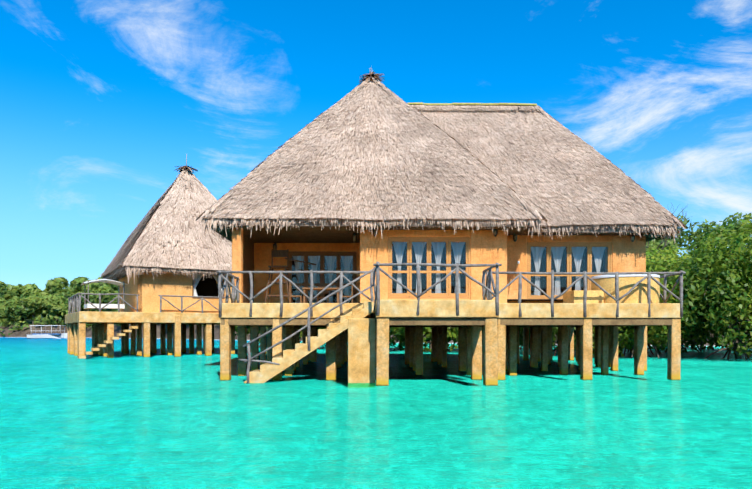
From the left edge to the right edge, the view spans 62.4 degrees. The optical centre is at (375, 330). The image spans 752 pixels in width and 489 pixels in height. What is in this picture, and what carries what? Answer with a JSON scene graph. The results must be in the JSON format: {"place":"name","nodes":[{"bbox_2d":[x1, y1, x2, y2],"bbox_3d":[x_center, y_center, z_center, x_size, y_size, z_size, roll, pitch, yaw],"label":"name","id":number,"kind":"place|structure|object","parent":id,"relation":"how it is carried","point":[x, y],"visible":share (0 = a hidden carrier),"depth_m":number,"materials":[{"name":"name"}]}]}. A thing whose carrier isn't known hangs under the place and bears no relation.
{"place":"outdoors","nodes":[
{"label":"outdoors","id":0,"kind":"place"},
{"bbox_2d":[119,271,231,312],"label":"hut walls","id":1,"kind":"structure","parent":0,"point":[148,289],"depth_m":37.23,"materials":[{"name":"paint"}]},
{"bbox_2d":[98,165,231,282],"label":"thatched roof","id":2,"kind":"structure","parent":1,"relation":"on","point":[166,236],"depth_m":37.94,"materials":[{"name":"beige wicker"}]},
{"bbox_2d":[124,273,224,311],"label":"hut frames","id":3,"kind":"structure","parent":1,"relation":"in","point":[192,290],"depth_m":38.22,"materials":[{"name":"wood"}]},
{"bbox_2d":[194,274,222,296],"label":"hut curtains","id":4,"kind":"object","parent":3,"relation":"hanging from","point":[197,277],"visible":0.62,"depth_m":38.13,"materials":[{"name":"white fabric"}]},
{"bbox_2d":[196,278,222,296],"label":"hut interior","id":5,"kind":"object","parent":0,"point":[207,287],"depth_m":40.91,"materials":[{"name":"black"}]},
{"bbox_2d":[0,315,750,345],"bbox_3d":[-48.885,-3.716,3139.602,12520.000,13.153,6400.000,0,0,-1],"label":"shoreline","id":6,"kind":"structure","parent":0,"point":[30,330],"depth_m":138.88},
{"bbox_2d":[0,212,751,335],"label":"trees","id":7,"kind":"object","parent":6,"relation":"on","point":[19,303],"depth_m":140.41,"materials":[{"name":"green plant"}]},
{"bbox_2d":[0,337,751,488],"bbox_3d":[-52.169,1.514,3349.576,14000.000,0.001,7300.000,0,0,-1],"label":"water","id":8,"kind":"structure","parent":0,"point":[157,420],"depth_m":9.90,"materials":[{"name":"teal liquid"}]},
{"bbox_2d":[27,325,66,337],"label":"boat","id":9,"kind":"object","parent":8,"relation":"on","point":[61,335],"visible":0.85,"depth_m":120.13,"materials":[{"name":"white paint"}]},
{"bbox_2d":[67,315,272,357],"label":"support posts","id":10,"kind":"object","parent":8,"relation":"in","point":[76,338],"visible":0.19,"depth_m":38.29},
{"bbox_2d":[65,311,219,324],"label":"deck","id":11,"kind":"structure","parent":10,"relation":"on","point":[91,317],"depth_m":35.65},
{"bbox_2d":[81,279,124,311],"bbox_3d":[-16.150,-2.066,36.851,2.300,2.020,2.000,0,0,-31],"label":"canopy daybed","id":12,"kind":"object","parent":11,"relation":"on","point":[88,306],"visible":0.79,"depth_m":36.55,"materials":[{"name":"white fabric"}]},
{"bbox_2d":[78,326,137,358],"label":"hut stairs","id":13,"kind":"structure","parent":11,"relation":"attached to","point":[103,345],"depth_m":33.81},
{"bbox_2d":[68,293,229,320],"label":"hut rails","id":14,"kind":"object","parent":11,"relation":"on","point":[74,302],"visible":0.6,"depth_m":35.92,"materials":[{"name":"wood"}]},
{"bbox_2d":[220,317,680,384],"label":"piles","id":15,"kind":"object","parent":8,"relation":"on","point":[491,347],"visible":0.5,"depth_m":21.13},
{"bbox_2d":[221,317,671,326],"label":"beams","id":16,"kind":"structure","parent":15,"relation":"on","point":[442,322],"depth_m":19.11,"materials":[{"name":"brown wood"}]},
{"bbox_2d":[219,300,682,382],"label":"deck","id":17,"kind":"structure","parent":15,"relation":"on","point":[361,350],"depth_m":18.92,"materials":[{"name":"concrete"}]},
{"bbox_2d":[264,249,352,302],"bbox_3d":[-2.546,-1.994,23.604,3.330,2.306,1.320,0,0,-1],"label":"veranda furniture","id":18,"kind":"object","parent":17,"relation":"on","point":[279,253],"visible":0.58,"depth_m":23.63,"materials":[{"name":"brown wood"}]},
{"bbox_2d":[243,302,374,382],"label":"stairs","id":19,"kind":"structure","parent":17,"relation":"on","point":[266,372],"depth_m":17.93,"materials":[{"name":"concrete"}]},
{"bbox_2d":[232,227,645,302],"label":"walls","id":20,"kind":"structure","parent":17,"relation":"on","point":[508,252],"depth_m":23.46,"materials":[{"name":"paint"}]},
{"bbox_2d":[243,235,253,302],"bbox_3d":[-5.013,-2.246,24.006,0.050,2.800,2.988,0,0,-1],"label":"veranda screen","id":21,"kind":"object","parent":20,"relation":"attached to","point":[248,254],"visible":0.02,"depth_m":24.09,"materials":[{"name":"brown wood"}]},
{"bbox_2d":[288,251,356,302],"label":"dark doors","id":22,"kind":"structure","parent":20,"relation":"attached to","point":[306,254],"depth_m":25.60,"materials":[{"name":"brown wood"}]},
{"bbox_2d":[292,242,607,302],"bbox_3d":[2.419,-2.168,23.419,12.434,2.045,2.988,0,0,12],"label":"window glass","id":23,"kind":"object","parent":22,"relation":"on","point":[440,268],"visible":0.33,"depth_m":23.57,"materials":[{"name":"glass"}]},
{"bbox_2d":[196,72,687,247],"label":"thatched roof","id":24,"kind":"structure","parent":20,"relation":"on","point":[370,151],"depth_m":23.01,"materials":[{"name":"beige wicker"}]},
{"bbox_2d":[369,69,536,105],"bbox_3d":[3.399,-10.780,27.506,7.431,1.635,0.586,0,0,-3],"label":"ridge cap","id":25,"kind":"object","parent":24,"relation":"on","point":[481,104],"visible":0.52,"depth_m":27.39,"materials":[{"name":"beige wicker"}]},
{"bbox_2d":[293,242,605,302],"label":"curtains","id":26,"kind":"object","parent":20,"relation":"attached to","point":[558,253],"depth_m":23.73,"materials":[{"name":"white fabric"}]},
{"bbox_2d":[273,229,635,249],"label":"wall lamps","id":27,"kind":"object","parent":20,"relation":"on","point":[495,233],"visible":0.71,"depth_m":22.99,"materials":[{"name":"black metal"}]},
{"bbox_2d":[388,237,611,298],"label":"window frames","id":28,"kind":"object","parent":20,"relation":"attached to","point":[448,294],"visible":0.73,"depth_m":22.28,"materials":[{"name":"brown wood"}]},
{"bbox_2d":[292,243,604,302],"bbox_3d":[2.545,-2.241,27.055,14.800,2.790,9.140,0,0,-1],"label":"interior","id":29,"kind":"object","parent":17,"relation":"on","point":[542,269],"depth_m":26.89,"materials":[{"name":"brown"}]},
{"bbox_2d":[216,262,685,382],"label":"rails","id":30,"kind":"object","parent":17,"relation":"on","point":[487,293],"visible":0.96,"depth_m":18.93,"materials":[{"name":"grey wood"}]},
{"bbox_2d":[563,274,659,302],"bbox_3d":[7.827,-1.326,20.556,2.960,0.960,2.120,0,0,-1],"label":"jacuzzi","id":31,"kind":"object","parent":17,"relation":"on","point":[627,283],"visible":0.6,"depth_m":19.78,"materials":[{"name":"paint"}]},
{"bbox_2d":[219,204,751,359],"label":"mangrove","id":32,"kind":"object","parent":8,"relation":"on","point":[699,266],"depth_m":32.95,"materials":[{"name":"green plant"}]},
{"bbox_2d":[0,0,751,290],"label":"sky","id":33,"kind":"structure","parent":0,"point":[101,101],"materials":[{"name":"blue"}]}
]}

